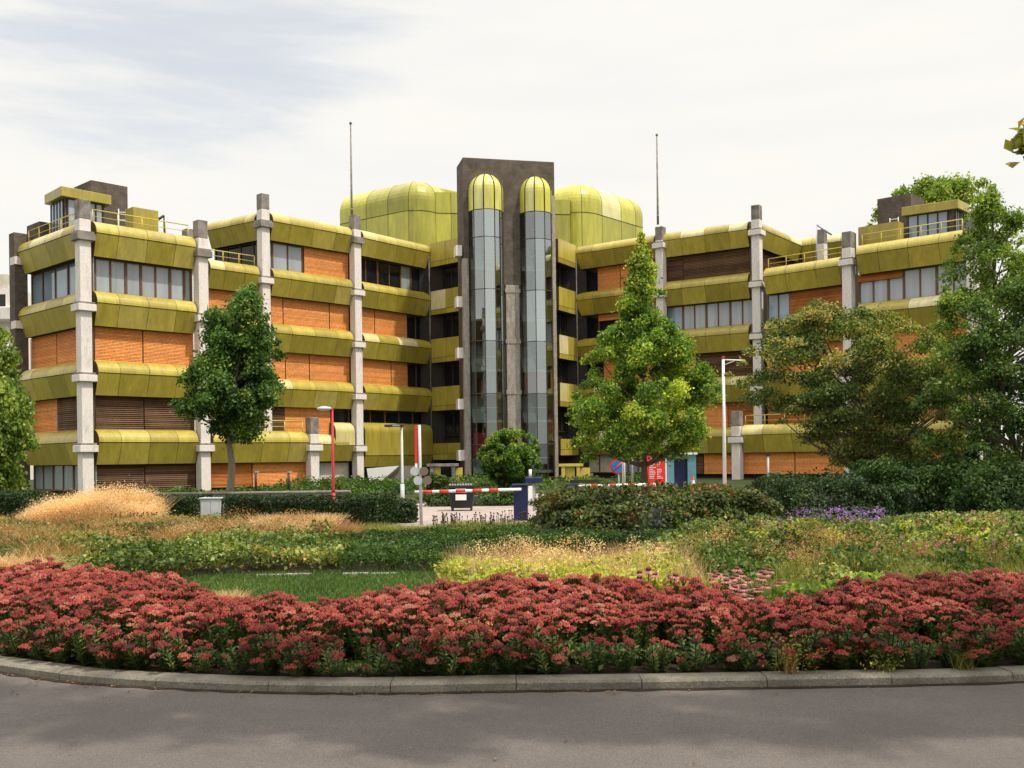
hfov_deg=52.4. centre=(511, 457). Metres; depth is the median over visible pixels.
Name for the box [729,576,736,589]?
coneflower
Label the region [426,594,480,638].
stonecrop
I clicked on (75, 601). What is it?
stonecrop
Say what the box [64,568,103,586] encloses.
stonecrop
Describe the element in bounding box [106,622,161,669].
stonecrop
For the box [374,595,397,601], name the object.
stonecrop
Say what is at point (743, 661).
stonecrop
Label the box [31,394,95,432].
window
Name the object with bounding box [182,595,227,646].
stonecrop
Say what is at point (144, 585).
stonecrop
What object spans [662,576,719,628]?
stonecrop
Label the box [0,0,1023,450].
sky
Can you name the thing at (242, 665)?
stonecrop
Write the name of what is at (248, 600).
stonecrop
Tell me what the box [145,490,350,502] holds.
garden wall
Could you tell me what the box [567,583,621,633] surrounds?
stonecrop
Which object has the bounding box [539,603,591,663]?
stonecrop
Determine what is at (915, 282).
window
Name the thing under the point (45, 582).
stonecrop
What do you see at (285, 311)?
window
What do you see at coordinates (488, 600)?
stonecrop
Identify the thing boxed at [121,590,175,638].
stonecrop
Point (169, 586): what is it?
stonecrop
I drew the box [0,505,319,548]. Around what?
airy seed stems
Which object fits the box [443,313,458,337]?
window
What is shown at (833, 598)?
stonecrop
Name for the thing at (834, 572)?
leafy plant
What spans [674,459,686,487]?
door
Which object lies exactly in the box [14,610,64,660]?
stonecrop
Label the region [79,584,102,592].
stonecrop
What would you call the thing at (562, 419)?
window
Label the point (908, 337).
window
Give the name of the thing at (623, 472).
white pole
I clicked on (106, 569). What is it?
stonecrop
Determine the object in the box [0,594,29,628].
stonecrop
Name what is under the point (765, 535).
yellowing clumps
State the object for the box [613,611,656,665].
stonecrop
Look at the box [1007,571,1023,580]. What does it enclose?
stonecrop
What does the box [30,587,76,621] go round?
stonecrop
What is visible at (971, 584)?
stonecrop
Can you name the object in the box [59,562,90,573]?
stonecrop
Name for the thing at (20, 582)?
stonecrop
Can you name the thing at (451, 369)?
window
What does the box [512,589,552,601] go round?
stonecrop
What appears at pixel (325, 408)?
street lamp
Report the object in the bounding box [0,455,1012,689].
ground
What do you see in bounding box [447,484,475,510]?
wheeled bin
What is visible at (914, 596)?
stonecrop
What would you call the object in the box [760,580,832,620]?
leafy plant
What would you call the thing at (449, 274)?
window
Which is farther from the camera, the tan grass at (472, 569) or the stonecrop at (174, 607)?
the tan grass at (472, 569)
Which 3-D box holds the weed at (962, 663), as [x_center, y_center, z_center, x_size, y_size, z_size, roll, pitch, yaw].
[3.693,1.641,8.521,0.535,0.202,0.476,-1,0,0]
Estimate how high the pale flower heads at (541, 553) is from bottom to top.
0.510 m
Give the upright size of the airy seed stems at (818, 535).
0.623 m
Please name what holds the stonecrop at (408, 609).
on the planting soil
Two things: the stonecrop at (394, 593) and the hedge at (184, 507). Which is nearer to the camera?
the stonecrop at (394, 593)
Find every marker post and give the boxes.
[254,471,258,490]
[287,471,291,490]
[765,454,769,475]
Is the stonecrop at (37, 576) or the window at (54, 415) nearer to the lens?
the stonecrop at (37, 576)
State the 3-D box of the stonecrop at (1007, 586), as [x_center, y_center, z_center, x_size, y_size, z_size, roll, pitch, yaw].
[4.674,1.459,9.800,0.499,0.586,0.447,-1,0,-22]
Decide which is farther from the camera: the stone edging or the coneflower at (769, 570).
the stone edging
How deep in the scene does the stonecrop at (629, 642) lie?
8.68 m
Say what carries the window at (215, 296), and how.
in the office building at (465, 320)
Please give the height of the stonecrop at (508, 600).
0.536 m
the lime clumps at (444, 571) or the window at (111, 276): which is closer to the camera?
the lime clumps at (444, 571)
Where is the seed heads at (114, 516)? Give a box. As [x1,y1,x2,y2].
[111,512,157,520]
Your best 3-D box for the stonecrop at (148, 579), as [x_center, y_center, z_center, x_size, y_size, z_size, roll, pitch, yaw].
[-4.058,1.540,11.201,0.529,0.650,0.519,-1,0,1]
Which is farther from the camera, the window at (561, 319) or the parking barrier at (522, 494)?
the window at (561, 319)
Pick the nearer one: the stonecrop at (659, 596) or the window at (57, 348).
the stonecrop at (659, 596)
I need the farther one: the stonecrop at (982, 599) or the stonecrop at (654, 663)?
the stonecrop at (982, 599)
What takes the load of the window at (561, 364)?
in the office building at (465, 320)
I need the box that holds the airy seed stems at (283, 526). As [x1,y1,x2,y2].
[135,513,349,533]
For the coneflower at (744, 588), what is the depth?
11.38 m
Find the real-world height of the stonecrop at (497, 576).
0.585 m
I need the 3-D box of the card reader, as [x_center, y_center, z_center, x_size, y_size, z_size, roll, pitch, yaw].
[0.761,1.120,36.044,0.600,1.441,0.300,-1,0,0]
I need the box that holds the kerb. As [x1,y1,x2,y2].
[0,656,1023,692]
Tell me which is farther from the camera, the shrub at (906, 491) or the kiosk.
the kiosk
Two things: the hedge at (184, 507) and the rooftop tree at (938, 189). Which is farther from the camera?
the rooftop tree at (938, 189)
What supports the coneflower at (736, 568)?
on the planting soil
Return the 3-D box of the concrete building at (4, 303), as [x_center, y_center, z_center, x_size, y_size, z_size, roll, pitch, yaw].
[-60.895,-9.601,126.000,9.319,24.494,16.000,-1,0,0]
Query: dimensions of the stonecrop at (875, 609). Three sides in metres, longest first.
0.568 x 0.515 x 0.513 m
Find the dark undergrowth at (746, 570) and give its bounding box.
[641,522,1021,601]
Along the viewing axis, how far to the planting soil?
8.96 m
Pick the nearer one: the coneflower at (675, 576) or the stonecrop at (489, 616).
the stonecrop at (489, 616)
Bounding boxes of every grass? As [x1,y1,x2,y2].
[0,511,220,567]
[0,538,63,556]
[0,548,84,572]
[13,480,180,522]
[141,512,368,568]
[211,588,254,601]
[239,512,351,532]
[340,519,532,541]
[421,535,724,591]
[730,534,1023,599]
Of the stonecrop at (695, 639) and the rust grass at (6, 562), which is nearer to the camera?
the stonecrop at (695, 639)
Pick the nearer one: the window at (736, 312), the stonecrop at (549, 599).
the stonecrop at (549, 599)
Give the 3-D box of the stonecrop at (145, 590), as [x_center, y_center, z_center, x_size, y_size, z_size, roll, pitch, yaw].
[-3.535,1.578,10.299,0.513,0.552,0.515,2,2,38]
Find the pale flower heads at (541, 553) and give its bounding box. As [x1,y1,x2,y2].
[465,530,672,575]
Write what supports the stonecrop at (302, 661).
on the planting soil
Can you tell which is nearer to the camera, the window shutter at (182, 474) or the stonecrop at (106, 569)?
the stonecrop at (106, 569)
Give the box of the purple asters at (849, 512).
[785,506,891,522]
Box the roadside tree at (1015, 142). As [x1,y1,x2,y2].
[1004,118,1023,167]
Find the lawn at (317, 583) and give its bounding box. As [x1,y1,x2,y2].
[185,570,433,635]
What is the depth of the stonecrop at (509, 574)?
11.44 m
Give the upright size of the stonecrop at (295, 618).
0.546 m
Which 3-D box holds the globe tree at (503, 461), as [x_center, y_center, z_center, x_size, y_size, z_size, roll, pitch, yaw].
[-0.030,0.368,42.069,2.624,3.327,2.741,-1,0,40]
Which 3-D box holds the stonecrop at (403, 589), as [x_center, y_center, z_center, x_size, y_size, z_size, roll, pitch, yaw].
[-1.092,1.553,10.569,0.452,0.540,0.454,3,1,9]
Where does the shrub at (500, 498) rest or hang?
on the paving
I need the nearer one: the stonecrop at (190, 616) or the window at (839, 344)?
the stonecrop at (190, 616)
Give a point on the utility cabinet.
(209, 505)
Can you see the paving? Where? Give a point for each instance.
(429, 511)
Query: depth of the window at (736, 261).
85.93 m
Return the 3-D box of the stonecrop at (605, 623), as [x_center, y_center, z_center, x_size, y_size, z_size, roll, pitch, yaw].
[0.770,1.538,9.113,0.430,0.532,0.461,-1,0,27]
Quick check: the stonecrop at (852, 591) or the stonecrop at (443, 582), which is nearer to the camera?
the stonecrop at (852, 591)
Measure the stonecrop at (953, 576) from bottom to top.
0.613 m
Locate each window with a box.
[0,294,5,306]
[30,325,94,368]
[31,255,93,304]
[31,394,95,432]
[33,464,96,491]
[94,257,191,300]
[95,326,193,365]
[96,395,194,430]
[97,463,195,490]
[208,289,255,321]
[211,462,305,487]
[214,242,256,265]
[270,241,347,278]
[271,297,348,330]
[271,352,349,382]
[272,407,349,434]
[319,461,350,481]
[361,257,418,290]
[362,308,419,339]
[363,359,420,387]
[363,410,420,423]
[442,264,457,289]
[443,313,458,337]
[443,361,458,385]
[444,410,459,435]
[556,265,566,287]
[556,312,566,335]
[557,359,567,383]
[558,407,568,431]
[586,260,655,291]
[587,312,636,338]
[588,361,652,382]
[589,454,650,472]
[666,248,751,281]
[667,299,751,329]
[671,350,752,378]
[674,401,753,427]
[693,453,731,473]
[743,451,844,473]
[749,247,794,272]
[767,285,841,320]
[767,341,842,371]
[768,399,834,423]
[858,262,966,303]
[859,325,966,361]
[861,388,967,419]
[864,449,963,460]
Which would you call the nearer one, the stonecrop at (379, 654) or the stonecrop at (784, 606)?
the stonecrop at (379, 654)
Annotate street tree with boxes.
[167,282,287,491]
[565,232,732,495]
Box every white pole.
[622,459,624,492]
[631,460,632,481]
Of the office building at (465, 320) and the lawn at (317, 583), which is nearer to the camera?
the lawn at (317, 583)
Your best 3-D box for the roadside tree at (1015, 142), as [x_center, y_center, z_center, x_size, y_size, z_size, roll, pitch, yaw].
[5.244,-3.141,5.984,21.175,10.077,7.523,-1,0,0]
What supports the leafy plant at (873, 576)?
on the planting soil
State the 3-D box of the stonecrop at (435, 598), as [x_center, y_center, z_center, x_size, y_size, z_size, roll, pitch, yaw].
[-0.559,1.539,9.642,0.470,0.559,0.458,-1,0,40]
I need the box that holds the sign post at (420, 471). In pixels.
[410,425,431,524]
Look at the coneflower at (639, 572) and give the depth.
11.82 m
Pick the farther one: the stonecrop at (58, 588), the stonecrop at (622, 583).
the stonecrop at (58, 588)
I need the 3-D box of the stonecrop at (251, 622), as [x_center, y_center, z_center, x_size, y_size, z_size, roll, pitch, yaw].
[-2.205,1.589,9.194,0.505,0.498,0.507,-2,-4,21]
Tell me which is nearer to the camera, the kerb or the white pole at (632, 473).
the kerb
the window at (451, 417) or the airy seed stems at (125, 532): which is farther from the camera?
the window at (451, 417)
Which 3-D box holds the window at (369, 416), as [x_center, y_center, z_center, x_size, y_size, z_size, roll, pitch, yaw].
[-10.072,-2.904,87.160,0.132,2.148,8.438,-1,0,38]
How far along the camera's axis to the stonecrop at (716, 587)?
9.66 m
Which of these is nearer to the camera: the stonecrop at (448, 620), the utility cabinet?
the stonecrop at (448, 620)
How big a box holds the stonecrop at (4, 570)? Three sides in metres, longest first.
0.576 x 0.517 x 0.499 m
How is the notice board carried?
on the paving
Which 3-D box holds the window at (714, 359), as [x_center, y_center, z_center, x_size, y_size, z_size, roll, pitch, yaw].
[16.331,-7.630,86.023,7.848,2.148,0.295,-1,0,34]
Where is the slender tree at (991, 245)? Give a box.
[915,183,1023,449]
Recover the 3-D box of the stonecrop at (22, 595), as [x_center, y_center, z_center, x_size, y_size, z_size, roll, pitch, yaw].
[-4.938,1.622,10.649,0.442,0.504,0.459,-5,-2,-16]
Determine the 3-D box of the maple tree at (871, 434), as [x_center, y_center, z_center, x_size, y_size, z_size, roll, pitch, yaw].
[12.217,-1.829,35.980,9.460,7.472,6.896,-1,0,0]
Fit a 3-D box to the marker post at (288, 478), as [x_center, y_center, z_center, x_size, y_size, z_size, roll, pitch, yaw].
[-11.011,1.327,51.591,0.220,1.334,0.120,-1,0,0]
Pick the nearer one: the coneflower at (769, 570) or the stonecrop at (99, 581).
the stonecrop at (99, 581)
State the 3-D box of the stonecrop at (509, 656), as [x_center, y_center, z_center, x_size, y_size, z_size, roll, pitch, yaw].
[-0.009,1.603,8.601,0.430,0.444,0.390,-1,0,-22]
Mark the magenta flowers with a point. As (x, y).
(925, 546)
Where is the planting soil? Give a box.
[0,540,1023,676]
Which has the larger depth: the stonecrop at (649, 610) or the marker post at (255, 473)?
the marker post at (255, 473)
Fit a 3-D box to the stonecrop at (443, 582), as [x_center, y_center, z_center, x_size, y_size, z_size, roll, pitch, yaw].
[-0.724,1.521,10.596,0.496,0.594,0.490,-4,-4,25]
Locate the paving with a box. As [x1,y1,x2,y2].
[388,491,865,527]
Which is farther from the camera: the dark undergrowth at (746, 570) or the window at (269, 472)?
the window at (269, 472)
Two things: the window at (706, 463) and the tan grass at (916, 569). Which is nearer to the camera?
the tan grass at (916, 569)
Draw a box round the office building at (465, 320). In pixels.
[9,122,993,494]
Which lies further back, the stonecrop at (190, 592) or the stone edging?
the stone edging
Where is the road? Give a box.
[0,673,1023,767]
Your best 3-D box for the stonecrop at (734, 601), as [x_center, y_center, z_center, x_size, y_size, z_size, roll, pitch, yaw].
[1.856,1.482,9.320,0.529,0.612,0.519,-1,0,29]
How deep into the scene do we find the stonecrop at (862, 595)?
9.26 m
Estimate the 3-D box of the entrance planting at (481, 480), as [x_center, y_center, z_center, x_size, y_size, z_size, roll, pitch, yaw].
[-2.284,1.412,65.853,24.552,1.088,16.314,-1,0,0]
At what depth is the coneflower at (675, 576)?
11.73 m
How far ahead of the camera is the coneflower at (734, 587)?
11.47 m
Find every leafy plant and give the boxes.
[448,579,467,584]
[625,567,677,587]
[714,528,799,556]
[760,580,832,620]
[801,562,852,581]
[828,570,883,588]
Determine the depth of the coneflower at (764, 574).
12.23 m
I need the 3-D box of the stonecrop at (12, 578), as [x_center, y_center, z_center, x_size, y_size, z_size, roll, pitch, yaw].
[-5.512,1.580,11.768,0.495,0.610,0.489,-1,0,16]
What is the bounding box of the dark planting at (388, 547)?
[313,522,701,571]
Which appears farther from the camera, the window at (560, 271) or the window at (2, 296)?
the window at (2, 296)
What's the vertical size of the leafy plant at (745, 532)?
0.591 m
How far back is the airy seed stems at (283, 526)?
20.67 m
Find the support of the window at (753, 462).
in the office building at (465, 320)
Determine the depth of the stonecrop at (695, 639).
8.62 m
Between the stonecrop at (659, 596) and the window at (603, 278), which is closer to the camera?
the stonecrop at (659, 596)
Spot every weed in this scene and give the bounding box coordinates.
[757,634,821,674]
[856,649,912,673]
[933,645,982,669]
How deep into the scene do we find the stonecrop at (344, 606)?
9.22 m
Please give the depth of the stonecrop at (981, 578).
10.36 m
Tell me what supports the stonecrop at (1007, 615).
on the planting soil
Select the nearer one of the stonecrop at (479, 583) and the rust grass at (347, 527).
the stonecrop at (479, 583)
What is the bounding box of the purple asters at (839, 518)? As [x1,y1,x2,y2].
[766,512,964,524]
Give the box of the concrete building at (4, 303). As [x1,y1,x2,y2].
[0,274,33,479]
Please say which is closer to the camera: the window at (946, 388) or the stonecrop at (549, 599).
the stonecrop at (549, 599)
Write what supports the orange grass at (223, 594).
on the lawn at (317, 583)
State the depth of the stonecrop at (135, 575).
11.93 m
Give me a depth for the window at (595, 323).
92.19 m
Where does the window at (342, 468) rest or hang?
in the office building at (465, 320)
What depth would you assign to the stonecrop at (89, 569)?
12.21 m
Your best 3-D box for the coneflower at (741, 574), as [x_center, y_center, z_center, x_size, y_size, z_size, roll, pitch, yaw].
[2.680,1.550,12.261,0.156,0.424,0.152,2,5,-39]
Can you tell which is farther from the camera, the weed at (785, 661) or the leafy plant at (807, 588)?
the leafy plant at (807, 588)
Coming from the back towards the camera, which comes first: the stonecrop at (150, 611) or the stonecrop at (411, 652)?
the stonecrop at (150, 611)
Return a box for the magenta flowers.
[787,512,1020,559]
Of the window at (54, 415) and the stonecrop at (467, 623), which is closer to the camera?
the stonecrop at (467, 623)
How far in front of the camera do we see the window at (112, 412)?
64.09 m
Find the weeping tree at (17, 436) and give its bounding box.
[0,325,40,496]
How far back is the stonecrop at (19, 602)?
10.13 m
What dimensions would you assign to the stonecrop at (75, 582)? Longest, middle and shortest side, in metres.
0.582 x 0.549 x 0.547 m
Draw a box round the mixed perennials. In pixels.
[639,508,1023,627]
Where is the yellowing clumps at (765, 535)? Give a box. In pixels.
[746,518,1019,551]
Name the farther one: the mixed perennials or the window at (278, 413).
the window at (278, 413)
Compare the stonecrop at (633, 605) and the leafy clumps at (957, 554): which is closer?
the stonecrop at (633, 605)
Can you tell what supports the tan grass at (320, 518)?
on the planting soil
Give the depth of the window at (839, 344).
78.78 m
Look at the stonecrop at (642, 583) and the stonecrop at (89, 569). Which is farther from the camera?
the stonecrop at (89, 569)
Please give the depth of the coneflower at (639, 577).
11.75 m
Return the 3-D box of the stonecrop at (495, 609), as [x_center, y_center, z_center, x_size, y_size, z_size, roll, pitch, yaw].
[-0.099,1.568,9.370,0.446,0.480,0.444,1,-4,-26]
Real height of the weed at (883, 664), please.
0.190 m
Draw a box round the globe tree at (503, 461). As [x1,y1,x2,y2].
[477,426,543,487]
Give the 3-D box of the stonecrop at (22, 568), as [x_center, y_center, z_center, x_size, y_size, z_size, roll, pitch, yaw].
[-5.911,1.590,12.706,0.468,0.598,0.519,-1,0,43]
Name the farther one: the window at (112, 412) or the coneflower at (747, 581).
the window at (112, 412)
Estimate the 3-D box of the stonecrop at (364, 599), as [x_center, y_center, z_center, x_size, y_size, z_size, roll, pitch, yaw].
[-1.295,1.525,9.616,0.528,0.600,0.531,-5,-1,41]
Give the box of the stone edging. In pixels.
[256,572,396,576]
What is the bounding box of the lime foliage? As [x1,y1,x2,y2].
[438,548,719,593]
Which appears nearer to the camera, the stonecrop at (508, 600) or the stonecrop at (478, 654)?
the stonecrop at (478, 654)
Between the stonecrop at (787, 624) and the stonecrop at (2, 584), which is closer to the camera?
the stonecrop at (787, 624)
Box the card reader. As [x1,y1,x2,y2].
[525,469,542,510]
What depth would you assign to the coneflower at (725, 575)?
12.14 m
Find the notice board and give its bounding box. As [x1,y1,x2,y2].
[647,456,666,484]
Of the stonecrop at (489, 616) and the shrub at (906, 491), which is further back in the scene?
the shrub at (906, 491)
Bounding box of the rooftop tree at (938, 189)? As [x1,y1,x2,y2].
[867,171,1023,263]
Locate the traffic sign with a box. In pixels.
[610,460,621,483]
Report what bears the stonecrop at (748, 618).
on the planting soil
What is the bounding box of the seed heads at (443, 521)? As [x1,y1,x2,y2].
[432,510,530,529]
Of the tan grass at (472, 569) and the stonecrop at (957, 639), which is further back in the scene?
the tan grass at (472, 569)
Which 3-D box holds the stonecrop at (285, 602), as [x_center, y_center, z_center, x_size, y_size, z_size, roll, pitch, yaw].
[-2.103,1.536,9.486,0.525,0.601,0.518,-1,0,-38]
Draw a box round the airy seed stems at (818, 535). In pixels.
[672,514,1023,569]
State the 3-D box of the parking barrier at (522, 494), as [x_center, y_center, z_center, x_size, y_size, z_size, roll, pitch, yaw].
[-1.117,1.327,30.734,3.447,1.076,0.604,-1,0,0]
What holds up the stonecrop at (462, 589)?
on the planting soil
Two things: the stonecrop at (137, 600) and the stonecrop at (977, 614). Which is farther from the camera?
the stonecrop at (137, 600)
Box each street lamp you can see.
[317,406,335,513]
[384,424,404,508]
[721,356,741,483]
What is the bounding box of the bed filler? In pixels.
[445,556,564,580]
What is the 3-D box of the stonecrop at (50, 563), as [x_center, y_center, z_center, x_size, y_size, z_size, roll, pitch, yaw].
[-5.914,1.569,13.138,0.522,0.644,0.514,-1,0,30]
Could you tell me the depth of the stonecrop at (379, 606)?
9.27 m
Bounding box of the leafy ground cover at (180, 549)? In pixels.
[0,512,351,577]
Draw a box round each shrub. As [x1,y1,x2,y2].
[381,497,418,522]
[415,487,535,506]
[425,472,449,489]
[525,479,785,543]
[744,467,897,521]
[847,452,961,518]
[915,456,1023,513]
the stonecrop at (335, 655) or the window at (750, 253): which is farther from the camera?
the window at (750, 253)
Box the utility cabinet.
[199,497,224,517]
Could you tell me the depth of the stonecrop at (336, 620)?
9.01 m
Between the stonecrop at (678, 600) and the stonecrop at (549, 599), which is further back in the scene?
the stonecrop at (549, 599)
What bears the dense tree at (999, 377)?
on the ground at (740, 484)
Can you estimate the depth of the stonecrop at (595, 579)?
10.53 m
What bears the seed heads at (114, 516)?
on the planting soil
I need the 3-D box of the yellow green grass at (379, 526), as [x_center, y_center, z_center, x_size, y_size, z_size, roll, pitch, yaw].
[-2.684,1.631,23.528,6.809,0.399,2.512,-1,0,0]
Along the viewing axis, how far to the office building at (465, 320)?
81.61 m
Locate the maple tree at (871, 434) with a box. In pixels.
[723,298,992,474]
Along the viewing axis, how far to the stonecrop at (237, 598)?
9.93 m
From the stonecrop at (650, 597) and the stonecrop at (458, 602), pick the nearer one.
the stonecrop at (458, 602)
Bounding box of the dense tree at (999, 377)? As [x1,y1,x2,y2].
[909,274,1023,487]
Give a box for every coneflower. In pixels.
[634,570,643,576]
[636,575,645,580]
[643,566,654,580]
[649,572,659,588]
[668,573,679,579]
[720,574,728,586]
[722,578,732,588]
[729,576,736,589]
[729,585,739,592]
[732,566,740,578]
[737,581,747,594]
[738,572,746,580]
[738,595,749,600]
[740,586,751,591]
[743,578,753,591]
[745,595,753,600]
[760,572,770,582]
[765,568,774,582]
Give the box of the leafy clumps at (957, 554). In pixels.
[671,509,1023,579]
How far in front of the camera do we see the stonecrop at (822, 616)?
8.94 m
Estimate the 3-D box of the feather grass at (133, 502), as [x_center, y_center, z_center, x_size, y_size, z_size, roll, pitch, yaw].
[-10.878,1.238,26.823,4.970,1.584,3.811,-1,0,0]
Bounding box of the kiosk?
[662,453,696,488]
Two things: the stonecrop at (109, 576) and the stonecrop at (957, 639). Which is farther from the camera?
the stonecrop at (109, 576)
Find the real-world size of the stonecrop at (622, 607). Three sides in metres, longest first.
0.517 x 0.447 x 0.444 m
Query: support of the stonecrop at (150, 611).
on the planting soil
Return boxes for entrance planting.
[67,481,417,499]
[273,471,640,490]
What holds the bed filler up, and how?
on the planting soil
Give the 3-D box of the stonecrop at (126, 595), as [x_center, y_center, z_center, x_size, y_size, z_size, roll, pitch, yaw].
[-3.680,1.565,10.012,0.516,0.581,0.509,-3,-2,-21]
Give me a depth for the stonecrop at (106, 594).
10.19 m
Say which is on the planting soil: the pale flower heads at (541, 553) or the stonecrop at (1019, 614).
the stonecrop at (1019, 614)
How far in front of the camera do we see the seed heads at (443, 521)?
24.50 m
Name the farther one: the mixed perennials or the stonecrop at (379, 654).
the mixed perennials
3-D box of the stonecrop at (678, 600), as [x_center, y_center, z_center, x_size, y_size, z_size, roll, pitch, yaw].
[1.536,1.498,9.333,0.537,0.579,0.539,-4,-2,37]
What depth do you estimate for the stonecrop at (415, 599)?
9.58 m
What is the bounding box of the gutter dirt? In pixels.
[0,671,1023,694]
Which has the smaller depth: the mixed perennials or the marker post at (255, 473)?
the mixed perennials
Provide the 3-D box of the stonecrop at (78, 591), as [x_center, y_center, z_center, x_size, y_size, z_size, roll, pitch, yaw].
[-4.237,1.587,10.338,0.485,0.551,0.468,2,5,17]
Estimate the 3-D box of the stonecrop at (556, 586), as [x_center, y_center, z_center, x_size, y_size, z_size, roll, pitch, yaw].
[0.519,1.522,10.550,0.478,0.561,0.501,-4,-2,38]
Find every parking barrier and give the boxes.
[415,484,532,520]
[566,479,655,489]
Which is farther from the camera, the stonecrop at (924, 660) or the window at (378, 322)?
the window at (378, 322)
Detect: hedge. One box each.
[0,489,42,518]
[154,494,213,518]
[207,491,399,525]
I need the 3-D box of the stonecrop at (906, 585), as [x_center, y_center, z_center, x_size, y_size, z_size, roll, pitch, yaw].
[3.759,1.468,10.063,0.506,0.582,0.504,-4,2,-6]
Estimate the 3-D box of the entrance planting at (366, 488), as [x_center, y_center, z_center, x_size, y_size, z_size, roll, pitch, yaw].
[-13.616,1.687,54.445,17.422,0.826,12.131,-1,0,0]
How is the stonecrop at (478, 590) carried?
on the planting soil
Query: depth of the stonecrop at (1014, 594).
9.39 m
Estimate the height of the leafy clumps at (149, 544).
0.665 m
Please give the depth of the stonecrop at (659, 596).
9.56 m
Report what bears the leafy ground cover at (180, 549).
on the planting soil
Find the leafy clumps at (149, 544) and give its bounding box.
[0,518,347,565]
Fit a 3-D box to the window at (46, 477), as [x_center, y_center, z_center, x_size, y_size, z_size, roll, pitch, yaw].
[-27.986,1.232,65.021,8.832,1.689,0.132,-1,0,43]
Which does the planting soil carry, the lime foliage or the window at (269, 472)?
the lime foliage
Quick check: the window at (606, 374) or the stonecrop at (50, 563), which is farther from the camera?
the window at (606, 374)
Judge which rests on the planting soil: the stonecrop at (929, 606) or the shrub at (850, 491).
the stonecrop at (929, 606)
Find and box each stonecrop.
[0,565,14,573]
[0,579,33,594]
[0,580,8,593]
[0,584,41,619]
[0,594,11,632]
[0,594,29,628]
[0,609,43,656]
[0,619,24,654]
[1,570,35,583]
[4,563,42,576]
[4,595,47,629]
[11,593,39,618]
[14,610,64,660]
[15,569,63,588]
[16,581,52,594]
[25,557,66,571]
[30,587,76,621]
[30,594,74,628]
[34,615,81,662]
[36,582,77,596]
[38,577,59,585]
[43,568,69,579]
[54,592,97,631]
[56,576,101,588]
[58,589,93,618]
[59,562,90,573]
[60,567,94,574]
[62,609,107,665]
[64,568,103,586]
[73,579,105,589]
[77,592,132,642]
[78,573,115,586]
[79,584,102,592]
[82,625,132,668]
[85,564,120,575]
[92,593,108,625]
[93,581,139,596]
[102,591,151,640]
[105,607,142,641]
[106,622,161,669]
[112,570,163,590]
[112,571,137,579]
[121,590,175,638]
[125,581,158,590]
[132,604,187,660]
[136,589,182,603]
[149,571,186,587]
[149,621,193,671]
[150,581,185,602]
[155,599,191,639]
[156,581,210,604]
[168,611,210,662]
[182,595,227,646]
[183,639,213,672]
[190,592,232,646]
[196,598,253,666]
[215,601,263,646]
[222,638,252,674]
[228,596,247,637]
[234,610,289,650]
[236,622,292,675]
[239,591,297,611]
[248,594,306,643]
[271,632,323,676]
[274,603,322,651]
[290,601,329,645]
[306,612,351,666]
[308,633,344,676]
[309,596,345,646]
[322,598,373,661]
[339,590,394,652]
[342,608,397,667]
[360,636,398,676]
[370,601,403,658]
[371,586,402,602]
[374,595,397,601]
[374,603,431,655]
[387,628,436,675]
[389,584,410,599]
[395,604,443,653]
[396,593,435,635]
[397,589,431,621]
[400,583,448,600]
[420,578,457,590]
[420,624,470,675]
[426,591,454,643]
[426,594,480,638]
[427,616,492,645]
[428,593,478,619]
[428,611,471,649]
[436,584,476,599]
[440,581,482,598]
[447,622,503,674]
[455,593,503,646]
[463,611,506,648]
[465,579,499,594]
[472,572,511,597]
[473,606,518,646]
[474,598,505,611]
[481,580,506,596]
[483,625,532,674]
[487,582,529,601]
[489,571,520,583]
[492,611,542,654]
[501,596,539,615]
[503,593,563,637]
[508,576,553,595]
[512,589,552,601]
[517,572,560,592]
[521,616,569,674]
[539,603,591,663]
[541,593,565,603]
[542,587,579,602]
[542,597,576,639]
[545,581,575,594]
[545,597,595,659]
[550,573,589,588]
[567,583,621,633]
[576,603,621,662]
[577,572,626,593]
[580,633,613,672]
[591,602,630,648]
[593,581,648,644]
[608,634,636,670]
[611,577,652,601]
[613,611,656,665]
[616,599,643,642]
[617,601,663,656]
[628,579,661,591]
[634,590,669,632]
[642,593,682,647]
[648,637,677,672]
[652,593,708,650]
[658,606,705,660]
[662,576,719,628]
[674,629,714,671]
[681,582,733,643]
[686,602,739,662]
[690,589,750,654]
[715,625,765,670]
[733,603,786,662]
[738,596,782,642]
[758,632,795,670]
[773,591,823,643]
[773,609,814,651]
[784,617,838,670]
[799,590,851,636]
[806,604,857,661]
[817,614,874,668]
[821,583,862,622]
[835,575,876,588]
[839,592,888,633]
[842,596,902,659]
[847,579,910,628]
[851,617,913,669]
[878,572,920,587]
[879,603,926,659]
[888,597,922,641]
[893,581,929,601]
[898,587,936,645]
[904,633,934,668]
[913,571,946,584]
[918,596,965,640]
[919,580,976,632]
[919,597,971,656]
[920,578,947,588]
[935,622,979,667]
[941,571,977,592]
[946,583,977,610]
[951,585,1011,637]
[960,607,1005,647]
[960,615,1013,666]
[963,567,1014,584]
[971,568,1022,587]
[989,580,1021,618]
[991,586,1023,636]
[998,607,1023,664]
[999,603,1023,654]
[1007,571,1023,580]
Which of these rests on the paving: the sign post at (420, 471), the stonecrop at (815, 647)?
the sign post at (420, 471)
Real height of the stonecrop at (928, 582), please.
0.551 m
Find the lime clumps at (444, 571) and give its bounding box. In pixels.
[433,554,685,586]
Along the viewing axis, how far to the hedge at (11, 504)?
35.48 m
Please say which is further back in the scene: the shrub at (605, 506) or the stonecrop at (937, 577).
the shrub at (605, 506)

